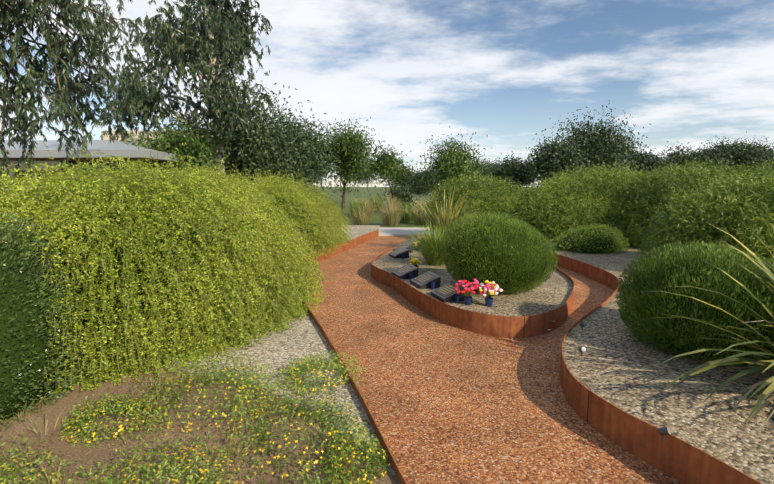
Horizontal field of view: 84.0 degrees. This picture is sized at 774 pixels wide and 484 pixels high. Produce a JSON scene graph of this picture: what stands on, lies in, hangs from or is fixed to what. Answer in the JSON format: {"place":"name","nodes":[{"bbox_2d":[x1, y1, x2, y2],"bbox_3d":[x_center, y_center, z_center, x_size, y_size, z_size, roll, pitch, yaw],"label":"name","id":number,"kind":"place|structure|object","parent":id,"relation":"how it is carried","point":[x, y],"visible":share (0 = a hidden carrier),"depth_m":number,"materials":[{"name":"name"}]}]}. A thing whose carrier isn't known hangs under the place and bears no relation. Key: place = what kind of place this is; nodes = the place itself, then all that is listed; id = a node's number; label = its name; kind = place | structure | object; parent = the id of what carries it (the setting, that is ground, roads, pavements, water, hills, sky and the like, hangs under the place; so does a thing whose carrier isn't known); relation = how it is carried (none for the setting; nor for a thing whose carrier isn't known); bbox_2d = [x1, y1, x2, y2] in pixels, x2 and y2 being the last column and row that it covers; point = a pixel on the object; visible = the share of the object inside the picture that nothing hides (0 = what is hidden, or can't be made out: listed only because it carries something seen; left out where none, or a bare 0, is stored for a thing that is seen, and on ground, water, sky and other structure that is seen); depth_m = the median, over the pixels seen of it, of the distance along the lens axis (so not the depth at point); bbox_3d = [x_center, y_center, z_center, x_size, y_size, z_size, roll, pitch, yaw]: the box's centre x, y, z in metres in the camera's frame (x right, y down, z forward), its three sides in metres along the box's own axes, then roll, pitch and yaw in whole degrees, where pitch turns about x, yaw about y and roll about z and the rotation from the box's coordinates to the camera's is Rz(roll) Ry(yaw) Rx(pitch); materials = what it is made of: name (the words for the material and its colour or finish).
{"place":"outdoors","nodes":[
{"label":"outdoors","id":0,"kind":"place"},
{"bbox_2d":[0,0,151,191],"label":"tree","id":1,"kind":"object","parent":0,"point":[18,90],"depth_m":9.39,"materials":[{"name":"green plant"}]},
{"bbox_2d":[125,225,399,483],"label":"bed gravel","id":2,"kind":"structure","parent":0,"point":[302,339],"depth_m":3.77,"materials":[{"name":"grey gravel"}]},
{"bbox_2d":[0,418,23,444],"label":"grass tuft","id":3,"kind":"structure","parent":2,"relation":"on","point":[5,430],"depth_m":2.56,"materials":[{"name":"green plant"}]},
{"bbox_2d":[9,407,73,452],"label":"grass tuft","id":4,"kind":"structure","parent":2,"relation":"on","point":[38,429],"depth_m":2.66,"materials":[{"name":"green plant"}]},
{"bbox_2d":[0,135,328,401],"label":"weeping shrub","id":5,"kind":"object","parent":2,"relation":"on","point":[126,244],"depth_m":3.84,"materials":[{"name":"green plant"}]},
{"bbox_2d":[0,362,398,483],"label":"bed mulch","id":6,"kind":"object","parent":2,"relation":"on","point":[104,451],"visible":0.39,"depth_m":2.58,"materials":[{"name":"brown soil"}]},
{"bbox_2d":[1,396,50,425],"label":"grass tuft","id":7,"kind":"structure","parent":6,"relation":"on","point":[25,411],"depth_m":2.81,"materials":[{"name":"green plant"}]},
{"bbox_2d":[0,449,61,483],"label":"yellow flowers","id":8,"kind":"object","parent":6,"relation":"on","point":[33,471],"visible":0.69,"depth_m":2.19,"materials":[{"name":"yellow plant"}]},
{"bbox_2d":[0,212,88,429],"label":"dark shrub","id":9,"kind":"object","parent":6,"relation":"on","point":[63,384],"depth_m":2.97,"materials":[{"name":"green plant"}]},
{"bbox_2d":[0,435,88,483],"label":"ground cover","id":10,"kind":"object","parent":6,"relation":"on","point":[8,478],"visible":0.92,"depth_m":2.23,"materials":[{"name":"green plant"}]},
{"bbox_2d":[13,453,103,483],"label":"grass tuft","id":11,"kind":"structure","parent":6,"relation":"on","point":[70,468],"depth_m":2.21,"materials":[{"name":"green plant"}]},
{"bbox_2d":[60,397,152,442],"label":"yellow flowers","id":12,"kind":"object","parent":6,"relation":"on","point":[120,426],"visible":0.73,"depth_m":2.62,"materials":[{"name":"yellow plant"}]},
{"bbox_2d":[58,393,167,448],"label":"ground cover","id":13,"kind":"object","parent":6,"relation":"on","point":[107,409],"visible":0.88,"depth_m":2.68,"materials":[{"name":"green plant"}]},
{"bbox_2d":[65,433,242,483],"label":"ground cover","id":14,"kind":"object","parent":6,"relation":"on","point":[171,469],"visible":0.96,"depth_m":2.19,"materials":[{"name":"green plant"}]},
{"bbox_2d":[130,372,177,393],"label":"grass tuft","id":15,"kind":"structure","parent":6,"relation":"on","point":[152,384],"depth_m":3.27,"materials":[{"name":"green plant"}]},
{"bbox_2d":[90,445,249,483],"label":"yellow flowers","id":16,"kind":"object","parent":6,"relation":"on","point":[131,461],"visible":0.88,"depth_m":2.18,"materials":[{"name":"yellow plant"}]},
{"bbox_2d":[122,350,279,448],"bbox_3d":[-1.300,1.000,2.960,1.033,0.352,1.105,0,7,1],"label":"ground cover","id":17,"kind":"object","parent":6,"relation":"on","point":[248,379],"visible":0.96,"depth_m":2.98,"materials":[{"name":"green plant"}]},
{"bbox_2d":[144,358,278,431],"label":"yellow flowers","id":18,"kind":"object","parent":6,"relation":"on","point":[204,396],"visible":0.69,"depth_m":2.88,"materials":[{"name":"yellow plant"}]},
{"bbox_2d":[221,382,371,483],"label":"ground cover","id":19,"kind":"object","parent":6,"relation":"on","point":[315,417],"visible":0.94,"depth_m":2.56,"materials":[{"name":"green plant"}]},
{"bbox_2d":[228,392,366,478],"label":"yellow flowers","id":20,"kind":"object","parent":6,"relation":"on","point":[322,451],"visible":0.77,"depth_m":2.39,"materials":[{"name":"yellow plant"}]},
{"bbox_2d":[296,401,336,426],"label":"grass tuft","id":21,"kind":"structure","parent":6,"relation":"on","point":[320,413],"depth_m":2.86,"materials":[{"name":"green plant"}]},
{"bbox_2d":[297,415,346,448],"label":"grass tuft","id":22,"kind":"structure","parent":6,"relation":"on","point":[322,432],"depth_m":2.64,"materials":[{"name":"green plant"}]},
{"bbox_2d":[283,460,370,483],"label":"ground cover","id":23,"kind":"object","parent":6,"relation":"on","point":[316,480],"visible":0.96,"depth_m":2.09,"materials":[{"name":"green plant"}]},
{"bbox_2d":[321,419,388,483],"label":"ground cover","id":24,"kind":"object","parent":6,"relation":"on","point":[371,454],"visible":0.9,"depth_m":2.31,"materials":[{"name":"green plant"}]},
{"bbox_2d":[322,437,389,483],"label":"yellow flowers","id":25,"kind":"object","parent":6,"relation":"on","point":[354,462],"visible":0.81,"depth_m":2.25,"materials":[{"name":"yellow plant"}]},
{"bbox_2d":[162,159,245,185],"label":"hedge shrub","id":26,"kind":"object","parent":2,"relation":"on","point":[210,171],"depth_m":11.15,"materials":[{"name":"green plant"}]},
{"bbox_2d":[1,268,413,482],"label":"bed leaf litter","id":27,"kind":"object","parent":2,"relation":"on","point":[268,380],"visible":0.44,"depth_m":2.73,"materials":[{"name":"brown plant"}]},
{"bbox_2d":[168,157,278,212],"bbox_3d":[-3.392,-0.549,7.859,3.847,2.140,2.671,-4,8,-29],"label":"hedge shrub","id":28,"kind":"object","parent":2,"relation":"on","point":[229,182],"depth_m":8.57,"materials":[{"name":"green plant"}]},
{"bbox_2d":[217,164,343,257],"bbox_3d":[-2.878,-0.786,9.993,3.778,2.070,3.414,0,7,1],"label":"hedge shrub","id":29,"kind":"object","parent":2,"relation":"on","point":[261,184],"depth_m":9.72,"materials":[{"name":"green plant"}]},
{"bbox_2d":[250,167,353,250],"bbox_3d":[-2.541,-0.954,11.328,3.344,2.068,3.006,0,7,1],"label":"hedge shrub","id":30,"kind":"object","parent":2,"relation":"on","point":[337,214],"depth_m":11.50,"materials":[{"name":"green plant"}]},
{"bbox_2d":[281,354,349,390],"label":"yellow flowers","id":31,"kind":"object","parent":2,"relation":"on","point":[313,376],"visible":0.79,"depth_m":3.26,"materials":[{"name":"yellow plant"}]},
{"bbox_2d":[276,350,368,393],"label":"ground cover","id":32,"kind":"object","parent":2,"relation":"on","point":[302,370],"visible":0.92,"depth_m":3.36,"materials":[{"name":"green plant"}]},
{"bbox_2d":[0,0,773,186],"label":"sky","id":33,"kind":"structure","parent":0,"point":[697,71],"materials":[{"name":"blue"}]},
{"bbox_2d":[379,227,434,235],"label":"paved path","id":34,"kind":"structure","parent":0,"point":[391,231],"depth_m":15.93,"materials":[{"name":"grey concrete"}]},
{"bbox_2d":[409,258,420,267],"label":"yellow flowers","id":35,"kind":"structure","parent":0,"point":[416,260],"depth_m":7.60,"materials":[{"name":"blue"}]},
{"bbox_2d":[302,187,538,227],"bbox_3d":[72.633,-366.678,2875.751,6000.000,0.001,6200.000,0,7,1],"label":"ground","id":36,"kind":"structure","parent":0,"point":[376,219],"depth_m":69.57,"materials":[{"name":"green plant"}]},
{"bbox_2d":[0,130,254,195],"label":"building","id":37,"kind":"structure","parent":36,"relation":"on","point":[106,146],"depth_m":17.26,"materials":[{"name":"silver metal"}]},
{"bbox_2d":[96,112,227,180],"bbox_3d":[-9.584,-3.269,19.037,5.466,5.061,3.975,-5,9,-35],"label":"tree","id":38,"kind":"object","parent":36,"relation":"on","point":[194,147],"depth_m":18.49,"materials":[{"name":"green plant"}]},
{"bbox_2d":[82,0,274,185],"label":"tall eucalyptus","id":39,"kind":"object","parent":36,"relation":"on","point":[166,44],"depth_m":19.51,"materials":[{"name":"green plant"}]},
{"bbox_2d":[174,68,347,189],"bbox_3d":[-7.216,-5.240,24.340,9.345,8.180,9.956,0,7,1],"label":"tree","id":40,"kind":"object","parent":36,"relation":"on","point":[245,155],"depth_m":23.20,"materials":[{"name":"green plant"}]},
{"bbox_2d":[256,102,342,199],"bbox_3d":[-6.256,-5.062,26.955,6.726,7.415,7.749,0,7,1],"label":"tree","id":41,"kind":"object","parent":36,"relation":"on","point":[319,153],"depth_m":26.63,"materials":[{"name":"green plant"}]},
{"bbox_2d":[291,115,334,192],"bbox_3d":[-7.266,-6.651,37.224,6.647,7.763,8.491,0,7,1],"label":"tree","id":42,"kind":"object","parent":36,"relation":"on","point":[323,163],"depth_m":36.46,"materials":[{"name":"green plant"}]},
{"bbox_2d":[317,166,333,191],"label":"horizon tree","id":43,"kind":"object","parent":36,"relation":"on","point":[324,177],"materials":[{"name":"green plant"}]},
{"bbox_2d":[307,117,385,210],"bbox_3d":[-3.167,-5.514,30.010,6.346,6.782,7.365,0,7,1],"label":"tree","id":44,"kind":"object","parent":36,"relation":"on","point":[354,143],"depth_m":29.26,"materials":[{"name":"green plant"}]},
{"bbox_2d":[334,168,361,186],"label":"horizon tree","id":45,"kind":"object","parent":36,"relation":"on","point":[347,182],"visible":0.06,"depth_m":156.47,"materials":[{"name":"green plant"}]},
{"bbox_2d":[344,202,365,216],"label":"grass tuft","id":46,"kind":"object","parent":36,"relation":"on","point":[351,209],"visible":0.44,"depth_m":23.76,"materials":[{"name":"green plant"}]},
{"bbox_2d":[347,197,370,213],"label":"grass tuft","id":47,"kind":"object","parent":36,"relation":"on","point":[356,202],"visible":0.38,"depth_m":26.08,"materials":[{"name":"green plant"}]},
{"bbox_2d":[351,196,369,206],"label":"grass tuft","id":48,"kind":"object","parent":36,"relation":"on","point":[361,202],"visible":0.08,"depth_m":26.36,"materials":[{"name":"beige plant"}]},
{"bbox_2d":[349,203,375,224],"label":"grass tuft","id":49,"kind":"object","parent":36,"relation":"on","point":[365,219],"visible":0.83,"depth_m":18.42,"materials":[{"name":"beige plant"}]},
{"bbox_2d":[354,196,374,205],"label":"grass tuft","id":50,"kind":"object","parent":36,"relation":"on","point":[365,200],"visible":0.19,"depth_m":29.31,"materials":[{"name":"beige plant"}]},
{"bbox_2d":[351,159,378,191],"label":"horizon tree","id":51,"kind":"object","parent":36,"relation":"on","point":[367,178],"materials":[{"name":"green plant"}]},
{"bbox_2d":[356,201,378,217],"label":"grass tuft","id":52,"kind":"object","parent":36,"relation":"on","point":[371,208],"visible":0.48,"depth_m":23.89,"materials":[{"name":"beige plant"}]},
{"bbox_2d":[367,194,387,211],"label":"grass tuft","id":53,"kind":"object","parent":36,"relation":"on","point":[376,201],"visible":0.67,"depth_m":29.32,"materials":[{"name":"green plant"}]},
{"bbox_2d":[379,194,403,210],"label":"grass tuft","id":54,"kind":"object","parent":36,"relation":"on","point":[390,202],"visible":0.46,"depth_m":27.91,"materials":[{"name":"beige plant"}]},
{"bbox_2d":[366,141,421,207],"bbox_3d":[0.440,-4.403,33.326,4.790,6.414,5.339,0,7,1],"label":"tree","id":55,"kind":"object","parent":36,"relation":"on","point":[385,163],"depth_m":32.54,"materials":[{"name":"green plant"}]},
{"bbox_2d":[375,199,412,225],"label":"grass tuft","id":56,"kind":"object","parent":36,"relation":"on","point":[389,218],"visible":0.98,"depth_m":18.77,"materials":[{"name":"beige plant"}]},
{"bbox_2d":[390,164,420,187],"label":"horizon tree","id":57,"kind":"object","parent":36,"relation":"on","point":[404,172],"visible":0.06,"depth_m":156.22,"materials":[{"name":"green plant"}]},
{"bbox_2d":[394,201,420,222],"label":"grass tuft","id":58,"kind":"object","parent":36,"relation":"on","point":[405,218],"visible":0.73,"depth_m":20.30,"materials":[{"name":"green plant"}]},
{"bbox_2d":[403,202,430,224],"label":"grass tuft","id":59,"kind":"object","parent":36,"relation":"on","point":[417,220],"visible":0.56,"depth_m":19.28,"materials":[{"name":"beige plant"}]},
{"bbox_2d":[404,166,436,194],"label":"tree","id":60,"kind":"object","parent":36,"relation":"on","point":[419,188],"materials":[{"name":"green plant"}]},
{"bbox_2d":[420,167,439,190],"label":"horizon tree","id":61,"kind":"object","parent":36,"relation":"on","point":[435,179],"visible":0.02,"depth_m":155.89,"materials":[{"name":"green plant"}]},
{"bbox_2d":[412,126,490,198],"bbox_3d":[4.577,-5.091,29.904,5.610,6.821,8.068,0,7,1],"label":"tree","id":62,"kind":"object","parent":36,"relation":"on","point":[449,159],"depth_m":28.79,"materials":[{"name":"green plant"}]},
{"bbox_2d":[434,161,494,183],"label":"tree","id":63,"kind":"object","parent":36,"relation":"on","point":[483,171],"visible":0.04,"depth_m":76.19,"materials":[{"name":"green plant"}]},
{"bbox_2d":[420,171,542,232],"bbox_3d":[3.301,-1.240,13.472,4.335,2.033,3.411,0,7,1],"label":"hedge shrub","id":64,"kind":"object","parent":36,"relation":"on","point":[500,189],"depth_m":13.03,"materials":[{"name":"green plant"}]},
{"bbox_2d":[476,156,498,175],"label":"horizon tree","id":65,"kind":"object","parent":36,"relation":"on","point":[486,164],"visible":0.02,"depth_m":139.59,"materials":[{"name":"green plant"}]},
{"bbox_2d":[482,151,536,188],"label":"tree","id":66,"kind":"object","parent":36,"relation":"on","point":[512,168],"visible":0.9,"depth_m":66.97,"materials":[{"name":"green plant"}]},
{"bbox_2d":[521,157,538,187],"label":"horizon tree","id":67,"kind":"object","parent":36,"relation":"on","point":[530,171],"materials":[{"name":"green plant"}]},
{"bbox_2d":[508,130,597,186],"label":"tree","id":68,"kind":"object","parent":36,"relation":"on","point":[548,159],"visible":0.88,"depth_m":55.45,"materials":[{"name":"green plant"}]},
{"bbox_2d":[511,161,657,244],"bbox_3d":[5.593,-1.181,12.252,4.654,2.221,3.754,0,7,1],"label":"hedge shrub","id":69,"kind":"object","parent":36,"relation":"on","point":[556,187],"depth_m":11.53,"materials":[{"name":"green plant"}]},
{"bbox_2d":[536,100,650,183],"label":"tree","id":70,"kind":"object","parent":36,"relation":"on","point":[601,141],"depth_m":59.41,"materials":[{"name":"green plant"}]},
{"bbox_2d":[597,153,641,181],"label":"tree","id":71,"kind":"object","parent":36,"relation":"on","point":[623,166],"depth_m":63.53,"materials":[{"name":"green plant"}]},
{"bbox_2d":[608,132,651,178],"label":"tree","id":72,"kind":"object","parent":36,"relation":"on","point":[633,146],"visible":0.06,"depth_m":69.10,"materials":[{"name":"green plant"}]},
{"bbox_2d":[624,146,667,179],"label":"tree","id":73,"kind":"object","parent":36,"relation":"on","point":[646,163],"visible":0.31,"depth_m":70.10,"materials":[{"name":"green plant"}]},
{"bbox_2d":[638,150,681,174],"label":"tree","id":74,"kind":"object","parent":36,"relation":"on","point":[662,164],"visible":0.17,"depth_m":70.27,"materials":[{"name":"green plant"}]},
{"bbox_2d":[596,158,757,247],"bbox_3d":[7.438,-1.026,11.045,4.144,2.222,3.953,0,7,1],"label":"hedge shrub","id":75,"kind":"object","parent":36,"relation":"on","point":[667,179],"depth_m":10.48,"materials":[{"name":"green plant"}]},
{"bbox_2d":[656,140,710,176],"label":"tree","id":76,"kind":"object","parent":36,"relation":"on","point":[682,157],"visible":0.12,"depth_m":72.42,"materials":[{"name":"green plant"}]},
{"bbox_2d":[686,145,732,169],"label":"tree","id":77,"kind":"object","parent":36,"relation":"on","point":[708,155],"visible":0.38,"depth_m":72.90,"materials":[{"name":"green plant"}]},
{"bbox_2d":[696,136,773,173],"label":"tree","id":78,"kind":"object","parent":36,"relation":"on","point":[743,154],"visible":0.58,"depth_m":75.03,"materials":[{"name":"green plant"}]},
{"bbox_2d":[707,157,773,184],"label":"hedge shrub","id":79,"kind":"object","parent":36,"relation":"on","point":[765,169],"visible":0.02,"depth_m":10.47,"materials":[{"name":"green plant"}]},
{"bbox_2d":[715,131,770,148],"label":"tree","id":80,"kind":"object","parent":36,"relation":"on","point":[754,142],"depth_m":90.89,"materials":[{"name":"green plant"}]},
{"bbox_2d":[742,139,773,172],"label":"tree","id":81,"kind":"object","parent":36,"relation":"on","point":[772,150],"depth_m":79.53,"materials":[{"name":"green plant"}]},
{"bbox_2d":[372,237,572,316],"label":"island gravel","id":82,"kind":"structure","parent":0,"point":[543,297],"depth_m":6.00,"materials":[{"name":"grey gravel"}]},
{"bbox_2d":[388,247,408,258],"bbox_3d":[0.266,0.237,9.196,0.320,0.170,0.525,-2,8,-18],"label":"memorial plaque","id":83,"kind":"object","parent":82,"relation":"on","point":[400,253],"visible":1,"depth_m":9.09,"materials":[{"name":"grey stone"}]},
{"bbox_2d":[393,243,412,252],"bbox_3d":[0.384,0.148,9.888,0.320,0.170,0.525,-2,8,-18],"label":"memorial plaque","id":84,"kind":"object","parent":82,"relation":"on","point":[406,247],"visible":0.54,"depth_m":9.84,"materials":[{"name":"grey stone"}]},
{"bbox_2d":[392,264,417,279],"bbox_3d":[0.315,0.498,7.161,0.320,0.170,0.525,-2,8,-18],"label":"memorial plaque","id":85,"kind":"object","parent":82,"relation":"on","point":[409,271],"visible":0.9,"depth_m":7.06,"materials":[{"name":"grey stone"}]},
{"bbox_2d":[410,271,440,289],"bbox_3d":[0.598,0.581,6.509,0.320,0.170,0.525,-2,8,-18],"label":"memorial plaque","id":86,"kind":"object","parent":82,"relation":"on","point":[429,279],"visible":0.98,"depth_m":6.42,"materials":[{"name":"grey stone"}]},
{"bbox_2d":[399,218,456,265],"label":"ornamental grass","id":87,"kind":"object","parent":82,"relation":"on","point":[430,251],"depth_m":8.12,"materials":[{"name":"green plant"}]},
{"bbox_2d":[409,186,477,237],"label":"ornamental grass","id":88,"kind":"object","parent":82,"relation":"on","point":[445,214],"depth_m":10.90,"materials":[{"name":"green plant"}]},
{"bbox_2d":[431,281,464,303],"bbox_3d":[0.839,0.677,5.759,0.320,0.170,0.525,-2,8,-18],"label":"memorial plaque","id":89,"kind":"object","parent":82,"relation":"on","point":[445,293],"visible":0.92,"depth_m":5.70,"materials":[{"name":"grey stone"}]},
{"bbox_2d":[455,279,482,304],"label":"pink flowers","id":90,"kind":"object","parent":82,"relation":"on","point":[468,297],"visible":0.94,"depth_m":5.44,"materials":[{"name":"pink plant"}]},
{"bbox_2d":[478,280,502,306],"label":"potted flowers","id":91,"kind":"object","parent":82,"relation":"on","point":[492,292],"visible":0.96,"depth_m":5.37,"materials":[{"name":"blue"}]},
{"bbox_2d":[439,210,558,294],"bbox_3d":[1.612,0.129,6.267,1.679,1.152,1.522,0,7,1],"label":"round bush","id":92,"kind":"object","parent":82,"relation":"on","point":[452,267],"depth_m":5.87,"materials":[{"name":"green plant"}]},
{"bbox_2d":[305,236,682,483],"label":"path","id":93,"kind":"structure","parent":0,"point":[537,422],"depth_m":3.58,"materials":[{"name":"orange gravel"}]},
{"bbox_2d":[301,229,407,483],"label":"steel edge","id":94,"kind":"object","parent":93,"relation":"on","point":[359,240],"visible":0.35,"depth_m":3.80,"materials":[{"name":"brown metal"}]},
{"bbox_2d":[312,251,579,483],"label":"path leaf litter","id":95,"kind":"object","parent":93,"relation":"on","point":[443,376],"visible":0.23,"depth_m":3.69,"materials":[{"name":"brown plant"}]},
{"bbox_2d":[371,235,573,337],"bbox_3d":[1.424,0.449,8.879,3.434,0.270,8.188,0,7,1],"label":"garden edging","id":96,"kind":"object","parent":93,"relation":"on","point":[495,325],"visible":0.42,"depth_m":5.14,"materials":[{"name":"brown metal"}]},
{"bbox_2d":[550,253,762,483],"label":"steel edge","id":97,"kind":"object","parent":93,"relation":"on","point":[679,459],"visible":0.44,"depth_m":2.71,"materials":[{"name":"brown metal"}]},
{"bbox_2d":[528,243,773,483],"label":"bed gravel","id":98,"kind":"structure","parent":0,"point":[715,425],"depth_m":3.19,"materials":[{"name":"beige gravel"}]},
{"bbox_2d":[579,347,585,355],"bbox_3d":[1.713,0.957,3.772,0.048,0.090,0.065,0,7,1],"label":"garden light","id":99,"kind":"object","parent":98,"relation":"on","point":[583,349],"visible":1,"depth_m":3.75,"materials":[{"name":"grey"}]},
{"bbox_2d":[552,223,629,253],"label":"shrub","id":100,"kind":"object","parent":98,"relation":"on","point":[585,243],"depth_m":9.71,"materials":[{"name":"green plant"}]},
{"bbox_2d":[658,426,670,440],"bbox_3d":[1.621,1.118,2.514,0.066,0.090,0.044,6,10,41],"label":"garden spotlight","id":101,"kind":"object","parent":98,"relation":"on","point":[663,431],"visible":0.96,"depth_m":2.50,"materials":[{"name":"grey metal"}]},
{"bbox_2d":[615,240,773,366],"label":"round shrub","id":102,"kind":"object","parent":98,"relation":"on","point":[627,301],"depth_m":3.65,"materials":[{"name":"green plant"}]},
{"bbox_2d":[633,169,773,267],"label":"hedge shrub","id":103,"kind":"object","parent":98,"relation":"on","point":[727,206],"depth_m":6.85,"materials":[{"name":"green plant"}]},
{"bbox_2d":[635,216,773,422],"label":"flax","id":104,"kind":"object","parent":98,"relation":"on","point":[737,359],"visible":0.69,"depth_m":3.04,"materials":[{"name":"green plant"}]},
{"bbox_2d":[700,320,773,426],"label":"spiky plant","id":105,"kind":"object","parent":98,"relation":"on","point":[759,408],"visible":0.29,"depth_m":2.88,"materials":[{"name":"green plant"}]}
]}

